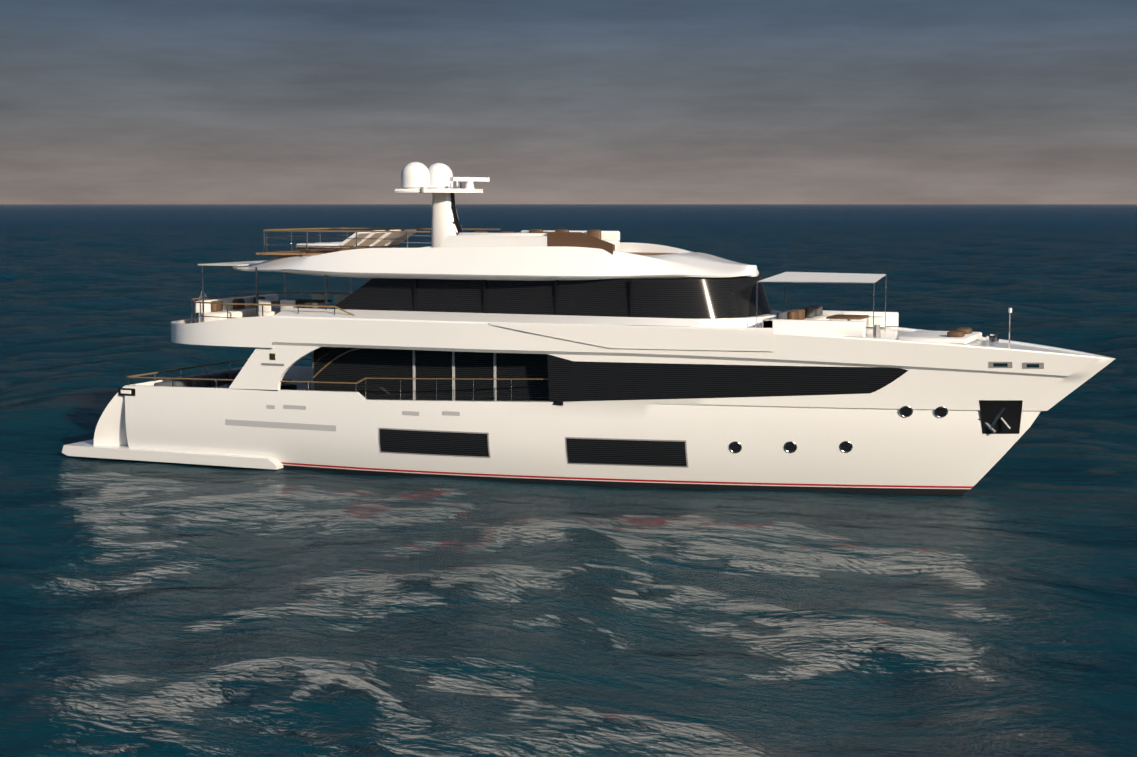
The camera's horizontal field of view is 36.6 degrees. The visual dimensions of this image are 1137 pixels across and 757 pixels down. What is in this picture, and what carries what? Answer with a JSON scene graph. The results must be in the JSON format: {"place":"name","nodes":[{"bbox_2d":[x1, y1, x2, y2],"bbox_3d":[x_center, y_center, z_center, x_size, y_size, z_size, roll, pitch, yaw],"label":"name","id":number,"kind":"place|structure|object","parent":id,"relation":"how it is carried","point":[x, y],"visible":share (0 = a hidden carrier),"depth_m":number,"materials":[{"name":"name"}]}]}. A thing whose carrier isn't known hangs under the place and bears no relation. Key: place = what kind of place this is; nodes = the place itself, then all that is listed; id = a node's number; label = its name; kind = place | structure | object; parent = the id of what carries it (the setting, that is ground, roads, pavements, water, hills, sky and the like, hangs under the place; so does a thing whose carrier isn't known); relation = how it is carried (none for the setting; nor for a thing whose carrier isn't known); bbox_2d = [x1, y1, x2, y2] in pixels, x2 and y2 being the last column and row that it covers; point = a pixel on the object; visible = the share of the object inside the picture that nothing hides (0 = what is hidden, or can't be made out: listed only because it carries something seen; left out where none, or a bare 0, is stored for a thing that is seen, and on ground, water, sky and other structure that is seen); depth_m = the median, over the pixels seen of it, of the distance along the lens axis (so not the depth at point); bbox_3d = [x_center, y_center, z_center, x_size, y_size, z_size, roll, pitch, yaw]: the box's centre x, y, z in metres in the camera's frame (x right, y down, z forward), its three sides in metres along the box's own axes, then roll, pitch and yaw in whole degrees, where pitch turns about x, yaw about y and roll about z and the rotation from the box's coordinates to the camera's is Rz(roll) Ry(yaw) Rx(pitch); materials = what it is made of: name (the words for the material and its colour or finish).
{"place":"outdoors","nodes":[
{"label":"outdoors","id":0,"kind":"place"},
{"bbox_2d":[0,204,1136,756],"bbox_3d":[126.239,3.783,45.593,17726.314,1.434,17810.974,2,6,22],"label":"sea","id":1,"kind":"structure","parent":0,"point":[166,610],"depth_m":40.95,"materials":[{"name":"liquid"}]},
{"bbox_2d":[62,162,1115,494],"bbox_3d":[-0.050,-1.452,54.034,32.996,10.680,7.940,2,6,22],"label":"yacht","id":2,"kind":"object","parent":1,"relation":"on","point":[566,356],"visible":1,"depth_m":50.83,"materials":[{"name":"white metal"}]},
{"bbox_2d":[0,0,1136,203],"label":"sky","id":3,"kind":"structure","parent":0,"point":[102,101],"materials":[{"name":"grey"}]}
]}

